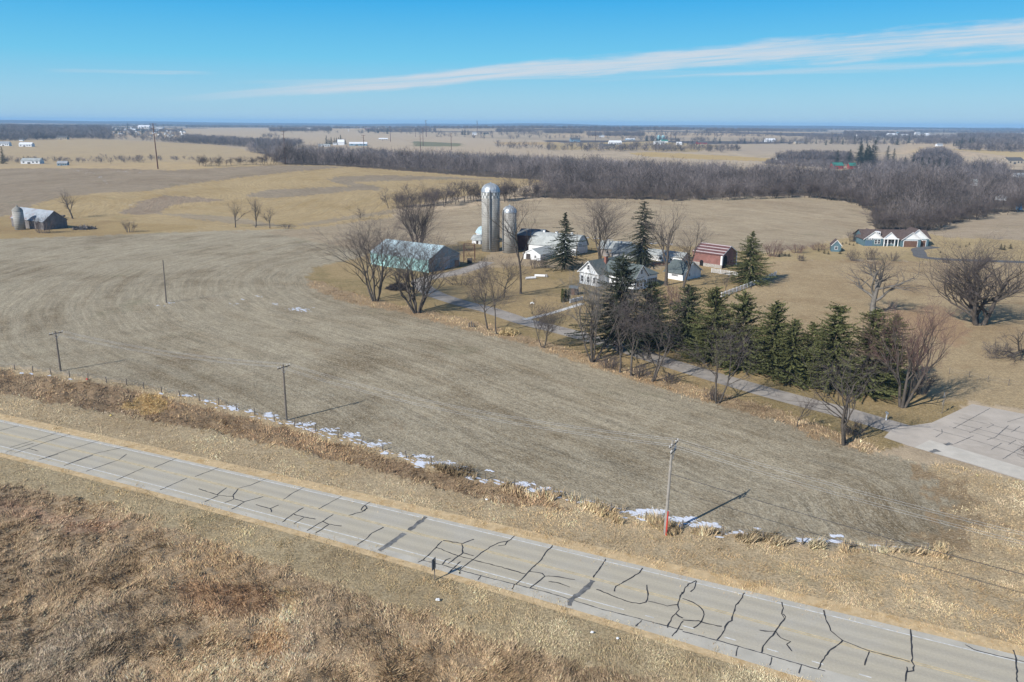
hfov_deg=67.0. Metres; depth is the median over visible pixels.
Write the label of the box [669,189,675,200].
bare tree
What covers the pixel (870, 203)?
bare tree
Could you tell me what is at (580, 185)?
bare tree
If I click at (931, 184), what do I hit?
valley wood
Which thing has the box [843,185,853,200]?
bare tree
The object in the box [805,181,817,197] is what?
bare tree
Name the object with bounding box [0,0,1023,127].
sky
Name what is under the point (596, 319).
bare tree
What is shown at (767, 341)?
spruce tree
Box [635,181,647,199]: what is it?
bare tree
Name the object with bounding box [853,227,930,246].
modern house
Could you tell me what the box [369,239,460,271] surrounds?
machine shed
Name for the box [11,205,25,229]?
silo
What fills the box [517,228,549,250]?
bank barn
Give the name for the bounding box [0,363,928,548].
wire fence
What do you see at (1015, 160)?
house
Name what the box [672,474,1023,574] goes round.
overhead cable
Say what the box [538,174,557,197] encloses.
bare tree
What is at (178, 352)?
overhead wire
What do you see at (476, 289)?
bare tree
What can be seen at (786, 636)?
road
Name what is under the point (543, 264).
shrub
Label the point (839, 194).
bare tree
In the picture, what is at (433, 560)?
road sign
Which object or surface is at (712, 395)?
shrub
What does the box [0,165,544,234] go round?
hill field
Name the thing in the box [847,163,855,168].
house
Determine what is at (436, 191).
bare tree
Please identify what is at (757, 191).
bare tree
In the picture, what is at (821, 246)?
shrub
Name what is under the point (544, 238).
barn
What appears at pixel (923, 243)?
garage door
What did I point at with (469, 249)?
rusty frame
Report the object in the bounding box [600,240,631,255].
shed
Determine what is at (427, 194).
bare tree
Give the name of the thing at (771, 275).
rail fence
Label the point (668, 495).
utility pole
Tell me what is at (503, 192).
bare tree
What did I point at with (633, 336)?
bare tree
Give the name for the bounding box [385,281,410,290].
brush pile
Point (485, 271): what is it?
bare tree
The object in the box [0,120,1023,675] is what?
ground
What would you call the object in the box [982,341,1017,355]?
shrub
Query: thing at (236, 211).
bare tree
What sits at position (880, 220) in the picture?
bare tree
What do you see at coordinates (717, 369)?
bare tree
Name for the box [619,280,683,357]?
spruce tree
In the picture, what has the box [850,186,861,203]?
bare tree
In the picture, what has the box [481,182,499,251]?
silo
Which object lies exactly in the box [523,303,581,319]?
garden path
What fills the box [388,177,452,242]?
bare tree
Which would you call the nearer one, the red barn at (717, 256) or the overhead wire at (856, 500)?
the overhead wire at (856, 500)
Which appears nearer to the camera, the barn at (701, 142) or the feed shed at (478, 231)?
the feed shed at (478, 231)
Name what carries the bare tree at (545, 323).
on the rough grass at (658, 384)
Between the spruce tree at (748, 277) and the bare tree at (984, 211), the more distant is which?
the bare tree at (984, 211)
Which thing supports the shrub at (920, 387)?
on the pasture
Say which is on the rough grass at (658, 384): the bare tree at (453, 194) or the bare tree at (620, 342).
the bare tree at (620, 342)
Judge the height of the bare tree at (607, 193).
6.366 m
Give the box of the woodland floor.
[253,152,1023,231]
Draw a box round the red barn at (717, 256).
[692,242,737,268]
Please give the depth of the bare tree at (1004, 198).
376.21 m
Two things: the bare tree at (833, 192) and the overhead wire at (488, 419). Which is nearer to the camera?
the overhead wire at (488, 419)
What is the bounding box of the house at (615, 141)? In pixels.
[608,140,621,144]
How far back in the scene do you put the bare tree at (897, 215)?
326.13 m
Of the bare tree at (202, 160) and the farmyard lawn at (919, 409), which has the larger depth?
the bare tree at (202, 160)
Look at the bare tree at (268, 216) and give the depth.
331.14 m
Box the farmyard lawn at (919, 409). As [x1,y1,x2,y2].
[306,234,1023,453]
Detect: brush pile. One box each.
[72,224,95,229]
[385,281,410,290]
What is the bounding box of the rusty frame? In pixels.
[463,243,474,261]
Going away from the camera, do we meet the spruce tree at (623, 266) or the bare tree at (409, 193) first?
the spruce tree at (623, 266)
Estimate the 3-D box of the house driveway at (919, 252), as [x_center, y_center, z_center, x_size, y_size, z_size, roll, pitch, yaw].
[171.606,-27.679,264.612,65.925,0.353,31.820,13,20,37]
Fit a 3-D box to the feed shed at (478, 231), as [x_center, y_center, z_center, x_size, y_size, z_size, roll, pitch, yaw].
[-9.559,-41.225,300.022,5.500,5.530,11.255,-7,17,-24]
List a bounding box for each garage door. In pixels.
[903,240,917,246]
[920,240,925,245]
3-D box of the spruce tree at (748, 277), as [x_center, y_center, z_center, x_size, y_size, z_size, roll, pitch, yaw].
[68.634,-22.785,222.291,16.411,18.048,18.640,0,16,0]
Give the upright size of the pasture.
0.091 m
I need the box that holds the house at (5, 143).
[0,141,11,145]
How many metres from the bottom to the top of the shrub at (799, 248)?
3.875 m
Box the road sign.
[431,557,435,579]
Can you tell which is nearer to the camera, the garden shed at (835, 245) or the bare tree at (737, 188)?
the garden shed at (835, 245)
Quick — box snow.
[20,171,896,546]
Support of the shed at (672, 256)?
on the farmyard lawn at (919, 409)
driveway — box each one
[411,261,910,431]
[911,246,1023,262]
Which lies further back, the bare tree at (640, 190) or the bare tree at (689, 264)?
the bare tree at (640, 190)
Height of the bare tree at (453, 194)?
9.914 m
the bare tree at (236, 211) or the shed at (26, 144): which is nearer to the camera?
the bare tree at (236, 211)
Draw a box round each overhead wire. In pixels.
[56,333,269,365]
[59,335,269,366]
[66,331,288,363]
[69,333,275,363]
[287,364,668,439]
[287,368,665,443]
[288,370,666,445]
[292,364,675,438]
[671,446,1023,544]
[672,444,1022,541]
[679,441,1023,535]
[680,439,1022,532]
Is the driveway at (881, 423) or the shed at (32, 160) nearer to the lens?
the driveway at (881, 423)
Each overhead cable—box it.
[671,489,1021,592]
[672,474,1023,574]
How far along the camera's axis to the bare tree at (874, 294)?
186.05 m
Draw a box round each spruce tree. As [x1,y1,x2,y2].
[537,212,588,271]
[553,253,680,360]
[618,201,662,268]
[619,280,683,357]
[663,284,706,352]
[670,286,744,366]
[699,289,773,376]
[721,231,777,286]
[739,300,804,383]
[757,317,828,390]
[782,301,872,395]
[788,321,825,387]
[832,309,907,401]
[866,314,921,399]
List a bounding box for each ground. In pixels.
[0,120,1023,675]
[0,216,668,278]
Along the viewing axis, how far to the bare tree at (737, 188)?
398.41 m
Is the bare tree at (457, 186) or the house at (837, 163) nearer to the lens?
the bare tree at (457, 186)
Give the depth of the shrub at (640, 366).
139.80 m
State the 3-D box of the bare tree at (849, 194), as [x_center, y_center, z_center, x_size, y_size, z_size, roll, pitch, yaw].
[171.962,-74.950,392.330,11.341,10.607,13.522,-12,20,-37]
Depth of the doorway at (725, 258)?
247.26 m
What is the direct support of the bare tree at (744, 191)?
on the stubble field at (108, 290)
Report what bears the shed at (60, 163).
on the field at (73, 149)
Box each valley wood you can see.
[269,138,1023,228]
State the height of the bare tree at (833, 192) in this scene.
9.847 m
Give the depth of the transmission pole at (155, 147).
561.76 m
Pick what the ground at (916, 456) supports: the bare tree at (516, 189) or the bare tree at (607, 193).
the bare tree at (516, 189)
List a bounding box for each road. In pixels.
[0,420,1023,681]
[910,147,924,152]
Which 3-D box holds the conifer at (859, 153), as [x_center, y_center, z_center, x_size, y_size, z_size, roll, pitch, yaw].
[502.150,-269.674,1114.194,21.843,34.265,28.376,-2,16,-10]
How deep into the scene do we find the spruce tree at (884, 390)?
129.06 m
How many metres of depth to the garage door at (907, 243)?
290.92 m
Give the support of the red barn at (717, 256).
on the farmyard lawn at (919, 409)
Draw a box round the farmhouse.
[577,255,658,288]
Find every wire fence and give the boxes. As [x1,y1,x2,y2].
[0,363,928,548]
[949,369,1023,385]
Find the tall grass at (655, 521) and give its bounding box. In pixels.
[429,460,951,559]
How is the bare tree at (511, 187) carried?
on the ground at (916, 456)
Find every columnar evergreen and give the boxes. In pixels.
[560,288,564,301]
[564,289,567,301]
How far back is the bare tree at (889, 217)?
326.46 m
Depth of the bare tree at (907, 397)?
122.90 m
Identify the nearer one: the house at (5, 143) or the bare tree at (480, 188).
the bare tree at (480, 188)
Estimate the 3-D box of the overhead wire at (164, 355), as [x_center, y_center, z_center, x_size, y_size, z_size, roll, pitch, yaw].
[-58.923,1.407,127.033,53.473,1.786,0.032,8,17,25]
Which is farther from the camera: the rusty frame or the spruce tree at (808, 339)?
the rusty frame
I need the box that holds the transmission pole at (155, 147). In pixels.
[151,123,158,168]
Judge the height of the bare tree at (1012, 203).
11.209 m
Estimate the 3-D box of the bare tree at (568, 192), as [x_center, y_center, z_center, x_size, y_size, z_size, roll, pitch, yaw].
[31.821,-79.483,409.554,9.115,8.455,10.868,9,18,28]
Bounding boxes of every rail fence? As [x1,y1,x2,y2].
[711,268,736,275]
[721,271,776,296]
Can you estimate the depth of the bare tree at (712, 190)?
398.42 m
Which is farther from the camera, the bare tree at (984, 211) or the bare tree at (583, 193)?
the bare tree at (583, 193)
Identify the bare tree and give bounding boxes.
[52,184,79,218]
[199,153,209,166]
[215,156,222,165]
[225,200,255,226]
[243,197,260,226]
[257,153,267,163]
[260,207,280,227]
[292,198,432,301]
[356,218,483,313]
[378,186,393,208]
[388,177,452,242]
[391,190,402,207]
[400,184,421,206]
[424,187,436,203]
[426,185,443,203]
[435,186,459,206]
[440,185,462,203]
[446,181,470,201]
[447,179,475,201]
[459,256,506,333]
[462,253,519,329]
[464,186,547,293]
[465,184,479,201]
[465,186,476,198]
[466,187,480,199]
[472,180,485,201]
[474,249,533,297]
[498,180,510,201]
[501,178,519,199]
[509,182,521,199]
[520,185,531,198]
[525,292,577,347]
[526,179,539,196]
[530,181,546,194]
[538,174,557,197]
[555,258,651,362]
[561,178,634,258]
[564,184,576,198]
[570,182,584,197]
[578,188,591,197]
[593,288,650,372]
[601,187,612,198]
[606,287,660,375]
[607,283,700,381]
[610,187,623,198]
[632,196,690,285]
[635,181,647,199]
[648,188,664,198]
[651,185,669,199]
[668,201,719,286]
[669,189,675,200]
[672,308,772,403]
[694,184,712,199]
[695,188,706,198]
[704,185,720,198]
[719,272,732,292]
[723,181,737,200]
[730,182,744,197]
[740,182,752,198]
[747,186,764,198]
[762,318,904,445]
[765,187,778,198]
[771,183,784,197]
[779,178,805,197]
[796,391,819,426]
[805,180,829,198]
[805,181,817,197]
[823,184,839,198]
[833,189,845,198]
[833,246,935,313]
[841,185,860,202]
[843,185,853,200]
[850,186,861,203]
[854,192,869,205]
[855,291,975,407]
[860,205,883,224]
[861,193,880,209]
[865,195,877,211]
[869,212,895,227]
[879,213,899,228]
[892,208,907,228]
[893,229,1023,325]
[905,208,928,227]
[917,210,939,230]
[926,205,948,228]
[932,208,956,227]
[934,208,953,229]
[943,204,959,224]
[945,204,965,222]
[958,210,968,221]
[961,204,988,219]
[971,197,993,219]
[978,203,990,217]
[995,193,1013,212]
[1005,194,1020,214]
[1006,192,1023,211]
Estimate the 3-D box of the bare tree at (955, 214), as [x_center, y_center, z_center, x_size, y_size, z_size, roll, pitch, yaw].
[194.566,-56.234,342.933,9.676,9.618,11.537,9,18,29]
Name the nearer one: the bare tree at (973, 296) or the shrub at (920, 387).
the shrub at (920, 387)
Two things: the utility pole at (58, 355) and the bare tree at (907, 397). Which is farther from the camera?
the utility pole at (58, 355)
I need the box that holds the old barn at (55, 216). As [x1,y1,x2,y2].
[9,207,67,229]
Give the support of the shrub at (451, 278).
on the farmyard lawn at (919, 409)
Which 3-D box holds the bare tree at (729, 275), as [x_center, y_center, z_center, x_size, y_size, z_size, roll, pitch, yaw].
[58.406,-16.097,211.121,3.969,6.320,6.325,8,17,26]
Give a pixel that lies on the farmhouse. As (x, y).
(647, 274)
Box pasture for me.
[721,260,1023,409]
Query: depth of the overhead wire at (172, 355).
125.57 m
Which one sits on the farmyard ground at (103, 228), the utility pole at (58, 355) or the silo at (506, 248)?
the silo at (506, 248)
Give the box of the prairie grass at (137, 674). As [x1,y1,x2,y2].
[0,479,672,681]
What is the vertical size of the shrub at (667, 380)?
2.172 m
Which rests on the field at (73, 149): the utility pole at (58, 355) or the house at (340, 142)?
the house at (340, 142)
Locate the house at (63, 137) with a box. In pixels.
[56,136,68,139]
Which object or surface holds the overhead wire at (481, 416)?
attached to the utility pole at (668, 495)
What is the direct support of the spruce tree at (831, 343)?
on the farmyard lawn at (919, 409)
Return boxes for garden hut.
[569,285,578,294]
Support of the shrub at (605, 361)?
on the rough grass at (658, 384)
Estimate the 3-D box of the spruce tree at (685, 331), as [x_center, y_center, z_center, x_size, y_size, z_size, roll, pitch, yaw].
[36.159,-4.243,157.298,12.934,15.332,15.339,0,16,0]
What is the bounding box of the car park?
[884,404,1023,480]
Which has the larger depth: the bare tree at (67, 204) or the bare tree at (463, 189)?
the bare tree at (463, 189)
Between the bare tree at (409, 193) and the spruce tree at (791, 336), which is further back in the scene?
the bare tree at (409, 193)
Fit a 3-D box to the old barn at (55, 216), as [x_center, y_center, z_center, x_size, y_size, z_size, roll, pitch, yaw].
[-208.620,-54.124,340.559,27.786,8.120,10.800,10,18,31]
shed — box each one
[19,142,34,146]
[20,158,43,163]
[56,161,68,165]
[349,142,366,145]
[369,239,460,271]
[471,234,481,243]
[475,226,481,234]
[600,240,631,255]
[611,243,644,259]
[646,249,691,261]
[830,238,841,251]
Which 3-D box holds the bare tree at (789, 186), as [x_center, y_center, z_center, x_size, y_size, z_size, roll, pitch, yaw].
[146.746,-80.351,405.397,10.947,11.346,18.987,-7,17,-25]
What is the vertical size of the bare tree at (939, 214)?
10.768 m
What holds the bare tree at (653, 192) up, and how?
on the stubble field at (108, 290)
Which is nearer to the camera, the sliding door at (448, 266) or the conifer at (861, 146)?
the sliding door at (448, 266)
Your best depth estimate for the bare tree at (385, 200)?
387.24 m
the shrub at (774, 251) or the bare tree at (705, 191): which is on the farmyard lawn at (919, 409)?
the shrub at (774, 251)
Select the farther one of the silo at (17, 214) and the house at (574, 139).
the house at (574, 139)
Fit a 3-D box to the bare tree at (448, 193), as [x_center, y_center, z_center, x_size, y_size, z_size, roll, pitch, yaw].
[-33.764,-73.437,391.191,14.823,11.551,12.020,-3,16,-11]
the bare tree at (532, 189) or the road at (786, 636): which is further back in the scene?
the bare tree at (532, 189)
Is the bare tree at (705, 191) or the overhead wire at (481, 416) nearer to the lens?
the overhead wire at (481, 416)
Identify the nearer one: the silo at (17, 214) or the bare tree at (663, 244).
the bare tree at (663, 244)
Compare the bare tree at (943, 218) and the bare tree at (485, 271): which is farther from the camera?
the bare tree at (943, 218)
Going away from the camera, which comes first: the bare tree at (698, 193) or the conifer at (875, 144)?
the bare tree at (698, 193)
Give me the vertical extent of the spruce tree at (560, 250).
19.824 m
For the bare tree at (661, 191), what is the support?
on the stubble field at (108, 290)
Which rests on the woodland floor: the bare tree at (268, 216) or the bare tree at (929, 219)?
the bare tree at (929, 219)
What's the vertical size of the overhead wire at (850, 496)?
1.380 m
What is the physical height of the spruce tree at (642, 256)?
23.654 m
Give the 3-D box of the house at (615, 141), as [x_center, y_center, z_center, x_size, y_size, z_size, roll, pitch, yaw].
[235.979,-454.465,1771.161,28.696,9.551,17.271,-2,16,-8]
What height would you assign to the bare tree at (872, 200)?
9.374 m
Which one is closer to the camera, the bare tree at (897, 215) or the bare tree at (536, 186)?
the bare tree at (897, 215)
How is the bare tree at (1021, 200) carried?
on the woodland floor
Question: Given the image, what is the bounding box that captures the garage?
[663,259,702,280]
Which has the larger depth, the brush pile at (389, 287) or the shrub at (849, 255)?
the shrub at (849, 255)
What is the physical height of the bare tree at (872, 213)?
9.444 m
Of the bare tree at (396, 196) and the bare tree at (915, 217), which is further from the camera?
the bare tree at (396, 196)
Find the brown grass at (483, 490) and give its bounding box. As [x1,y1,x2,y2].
[0,368,571,511]
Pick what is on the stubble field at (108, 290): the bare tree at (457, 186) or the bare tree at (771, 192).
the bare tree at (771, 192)
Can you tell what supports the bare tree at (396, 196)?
on the hill field at (300, 197)
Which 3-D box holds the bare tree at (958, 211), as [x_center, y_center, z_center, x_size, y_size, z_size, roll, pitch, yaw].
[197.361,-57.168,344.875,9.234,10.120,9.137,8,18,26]
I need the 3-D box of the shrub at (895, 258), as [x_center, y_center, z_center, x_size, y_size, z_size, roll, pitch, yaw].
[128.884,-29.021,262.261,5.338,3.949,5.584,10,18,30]
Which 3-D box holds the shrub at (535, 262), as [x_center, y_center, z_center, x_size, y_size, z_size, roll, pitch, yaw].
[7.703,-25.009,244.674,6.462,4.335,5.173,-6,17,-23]
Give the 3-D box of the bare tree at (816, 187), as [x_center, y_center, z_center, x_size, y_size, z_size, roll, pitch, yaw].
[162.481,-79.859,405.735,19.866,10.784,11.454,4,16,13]
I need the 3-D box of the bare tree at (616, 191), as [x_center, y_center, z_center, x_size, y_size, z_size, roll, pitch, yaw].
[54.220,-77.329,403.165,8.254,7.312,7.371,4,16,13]
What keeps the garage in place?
on the farmyard lawn at (919, 409)
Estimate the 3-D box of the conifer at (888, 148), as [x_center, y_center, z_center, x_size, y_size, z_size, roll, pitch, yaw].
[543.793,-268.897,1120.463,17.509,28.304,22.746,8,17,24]
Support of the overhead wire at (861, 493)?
attached to the utility pole at (668, 495)
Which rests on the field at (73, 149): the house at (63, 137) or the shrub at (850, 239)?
the house at (63, 137)
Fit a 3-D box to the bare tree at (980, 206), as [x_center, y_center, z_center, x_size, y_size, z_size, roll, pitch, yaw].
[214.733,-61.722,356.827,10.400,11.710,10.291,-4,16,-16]
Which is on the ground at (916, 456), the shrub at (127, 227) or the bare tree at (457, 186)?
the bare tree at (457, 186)
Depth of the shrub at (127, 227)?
320.71 m
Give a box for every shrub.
[19,213,58,232]
[121,220,137,231]
[439,273,476,285]
[529,258,542,268]
[537,255,552,267]
[596,351,622,369]
[625,362,654,377]
[656,372,685,383]
[659,282,685,304]
[700,386,723,401]
[761,239,787,256]
[786,243,806,252]
[807,242,829,250]
[840,419,872,436]
[846,230,856,241]
[847,249,861,260]
[864,248,881,259]
[889,250,899,260]
[909,367,945,394]
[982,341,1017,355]
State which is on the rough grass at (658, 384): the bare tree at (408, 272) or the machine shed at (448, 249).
the bare tree at (408, 272)
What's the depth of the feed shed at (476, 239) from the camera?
292.73 m
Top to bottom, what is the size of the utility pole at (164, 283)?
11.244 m
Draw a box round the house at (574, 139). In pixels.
[569,138,579,141]
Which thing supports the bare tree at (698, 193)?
on the stubble field at (108, 290)
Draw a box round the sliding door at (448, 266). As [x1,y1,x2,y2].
[443,258,449,268]
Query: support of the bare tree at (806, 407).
on the stubble field at (108, 290)
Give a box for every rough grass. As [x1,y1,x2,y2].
[308,280,879,454]
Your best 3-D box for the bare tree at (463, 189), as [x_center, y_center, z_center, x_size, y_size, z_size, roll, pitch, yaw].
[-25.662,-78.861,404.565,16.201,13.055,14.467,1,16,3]
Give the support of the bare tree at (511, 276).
on the farmyard lawn at (919, 409)
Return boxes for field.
[0,129,1023,170]
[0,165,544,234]
[0,196,1023,562]
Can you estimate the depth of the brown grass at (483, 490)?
117.50 m
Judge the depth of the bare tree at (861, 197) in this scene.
384.43 m
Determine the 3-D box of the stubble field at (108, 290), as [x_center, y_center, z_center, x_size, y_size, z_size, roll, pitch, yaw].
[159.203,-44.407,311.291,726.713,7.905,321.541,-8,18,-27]
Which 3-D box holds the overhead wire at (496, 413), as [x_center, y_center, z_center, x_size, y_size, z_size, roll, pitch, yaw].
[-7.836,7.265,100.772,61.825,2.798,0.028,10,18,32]
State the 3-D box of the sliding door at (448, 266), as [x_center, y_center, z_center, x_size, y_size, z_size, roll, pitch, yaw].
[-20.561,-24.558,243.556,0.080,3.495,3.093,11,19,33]
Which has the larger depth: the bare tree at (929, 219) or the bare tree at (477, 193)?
the bare tree at (477, 193)
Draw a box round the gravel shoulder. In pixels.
[0,413,1023,681]
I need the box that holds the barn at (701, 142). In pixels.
[696,141,706,143]
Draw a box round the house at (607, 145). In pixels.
[598,144,614,148]
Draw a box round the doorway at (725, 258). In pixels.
[722,255,726,268]
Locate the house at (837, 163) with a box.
[830,162,843,168]
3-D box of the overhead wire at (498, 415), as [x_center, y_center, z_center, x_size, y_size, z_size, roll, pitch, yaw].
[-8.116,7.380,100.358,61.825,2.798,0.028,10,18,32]
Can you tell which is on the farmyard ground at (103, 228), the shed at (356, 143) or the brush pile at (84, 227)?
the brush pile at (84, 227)
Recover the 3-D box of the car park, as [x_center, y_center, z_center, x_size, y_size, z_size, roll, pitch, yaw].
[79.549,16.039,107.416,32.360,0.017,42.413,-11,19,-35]
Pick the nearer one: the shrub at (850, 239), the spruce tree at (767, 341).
the spruce tree at (767, 341)
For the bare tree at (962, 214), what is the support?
on the woodland floor
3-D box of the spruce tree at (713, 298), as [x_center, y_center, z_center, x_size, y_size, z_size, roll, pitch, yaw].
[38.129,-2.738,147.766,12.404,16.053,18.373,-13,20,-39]
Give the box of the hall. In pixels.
[138,125,150,127]
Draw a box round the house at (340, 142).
[337,140,344,144]
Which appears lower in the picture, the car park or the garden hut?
the car park
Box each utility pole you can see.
[49,331,61,370]
[162,260,166,302]
[277,363,289,420]
[663,439,678,534]
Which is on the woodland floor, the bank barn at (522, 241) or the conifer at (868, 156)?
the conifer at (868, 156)
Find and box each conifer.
[0,147,7,163]
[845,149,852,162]
[850,145,867,168]
[852,142,864,162]
[862,147,873,162]
[868,140,880,158]
[884,146,892,161]
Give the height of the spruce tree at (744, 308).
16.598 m
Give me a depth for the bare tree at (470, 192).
404.39 m
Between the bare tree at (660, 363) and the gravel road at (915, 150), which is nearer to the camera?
the bare tree at (660, 363)
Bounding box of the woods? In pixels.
[0,123,1023,167]
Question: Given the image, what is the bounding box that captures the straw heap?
[499,327,519,335]
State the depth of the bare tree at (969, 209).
354.12 m
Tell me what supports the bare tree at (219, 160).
on the field at (73, 149)
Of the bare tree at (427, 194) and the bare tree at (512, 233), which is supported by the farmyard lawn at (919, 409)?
the bare tree at (512, 233)
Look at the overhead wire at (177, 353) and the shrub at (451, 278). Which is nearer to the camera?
the overhead wire at (177, 353)
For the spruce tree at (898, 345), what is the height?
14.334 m
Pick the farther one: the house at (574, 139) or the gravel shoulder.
the house at (574, 139)
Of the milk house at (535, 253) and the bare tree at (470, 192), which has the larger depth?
the bare tree at (470, 192)
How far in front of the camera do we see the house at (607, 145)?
1442.41 m
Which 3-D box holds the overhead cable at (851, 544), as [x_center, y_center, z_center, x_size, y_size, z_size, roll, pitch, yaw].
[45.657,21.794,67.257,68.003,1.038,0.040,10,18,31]
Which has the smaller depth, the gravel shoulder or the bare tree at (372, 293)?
the gravel shoulder
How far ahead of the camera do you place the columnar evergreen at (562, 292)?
198.05 m
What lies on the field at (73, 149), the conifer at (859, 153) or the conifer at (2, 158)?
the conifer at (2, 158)
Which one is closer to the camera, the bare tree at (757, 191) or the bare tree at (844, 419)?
the bare tree at (844, 419)
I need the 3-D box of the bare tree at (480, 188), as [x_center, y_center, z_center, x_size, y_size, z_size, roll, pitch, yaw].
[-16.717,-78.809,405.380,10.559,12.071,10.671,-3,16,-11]
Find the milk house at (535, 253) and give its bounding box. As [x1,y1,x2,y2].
[524,246,555,260]
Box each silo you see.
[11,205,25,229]
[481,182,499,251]
[502,204,516,252]
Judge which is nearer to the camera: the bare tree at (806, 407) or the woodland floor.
the bare tree at (806, 407)
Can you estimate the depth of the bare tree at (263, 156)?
591.08 m
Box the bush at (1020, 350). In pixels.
[979,329,1023,365]
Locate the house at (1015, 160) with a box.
[1000,157,1023,163]
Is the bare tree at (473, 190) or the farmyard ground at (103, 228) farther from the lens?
the bare tree at (473, 190)
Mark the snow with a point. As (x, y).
(638, 511)
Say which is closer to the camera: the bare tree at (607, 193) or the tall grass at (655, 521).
the tall grass at (655, 521)
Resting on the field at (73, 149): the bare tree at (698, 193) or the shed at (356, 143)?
the shed at (356, 143)
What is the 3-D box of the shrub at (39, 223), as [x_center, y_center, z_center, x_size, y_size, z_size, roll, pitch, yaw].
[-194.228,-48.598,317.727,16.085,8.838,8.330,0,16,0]
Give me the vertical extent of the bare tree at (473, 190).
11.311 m
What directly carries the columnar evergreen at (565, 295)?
on the farmyard lawn at (919, 409)
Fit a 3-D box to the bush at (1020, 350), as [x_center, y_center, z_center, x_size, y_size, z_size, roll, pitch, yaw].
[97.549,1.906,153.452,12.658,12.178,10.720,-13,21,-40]
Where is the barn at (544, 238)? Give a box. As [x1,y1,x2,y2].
[528,230,588,255]
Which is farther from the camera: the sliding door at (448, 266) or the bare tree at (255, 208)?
the bare tree at (255, 208)
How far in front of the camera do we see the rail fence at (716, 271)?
237.29 m
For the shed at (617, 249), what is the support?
on the farmyard lawn at (919, 409)
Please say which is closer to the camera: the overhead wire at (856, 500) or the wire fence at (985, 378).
the overhead wire at (856, 500)
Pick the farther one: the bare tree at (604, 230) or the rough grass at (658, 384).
the bare tree at (604, 230)
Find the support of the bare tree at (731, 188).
on the stubble field at (108, 290)
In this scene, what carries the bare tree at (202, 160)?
on the field at (73, 149)
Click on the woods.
(12, 131)
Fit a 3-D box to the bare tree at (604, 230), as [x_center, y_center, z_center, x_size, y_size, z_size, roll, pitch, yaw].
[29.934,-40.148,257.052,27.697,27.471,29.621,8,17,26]
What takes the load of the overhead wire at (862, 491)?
attached to the utility pole at (668, 495)
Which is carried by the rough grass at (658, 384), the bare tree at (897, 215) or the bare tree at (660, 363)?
the bare tree at (660, 363)
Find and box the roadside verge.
[0,366,1023,681]
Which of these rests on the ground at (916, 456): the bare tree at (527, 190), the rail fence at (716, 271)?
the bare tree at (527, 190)
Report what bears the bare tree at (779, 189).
on the stubble field at (108, 290)
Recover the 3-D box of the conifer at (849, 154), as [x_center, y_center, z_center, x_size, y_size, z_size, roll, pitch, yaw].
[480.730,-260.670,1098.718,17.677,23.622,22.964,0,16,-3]
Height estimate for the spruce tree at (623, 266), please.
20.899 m
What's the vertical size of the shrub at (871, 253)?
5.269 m
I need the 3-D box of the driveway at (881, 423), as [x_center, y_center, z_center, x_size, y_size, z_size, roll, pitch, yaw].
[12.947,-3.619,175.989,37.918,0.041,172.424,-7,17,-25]
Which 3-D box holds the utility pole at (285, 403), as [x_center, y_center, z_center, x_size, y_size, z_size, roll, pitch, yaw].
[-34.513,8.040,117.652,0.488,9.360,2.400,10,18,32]
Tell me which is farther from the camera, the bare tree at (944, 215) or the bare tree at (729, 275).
the bare tree at (944, 215)
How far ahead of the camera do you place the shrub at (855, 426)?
114.29 m
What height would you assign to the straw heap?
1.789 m
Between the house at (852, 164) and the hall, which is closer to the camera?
the house at (852, 164)

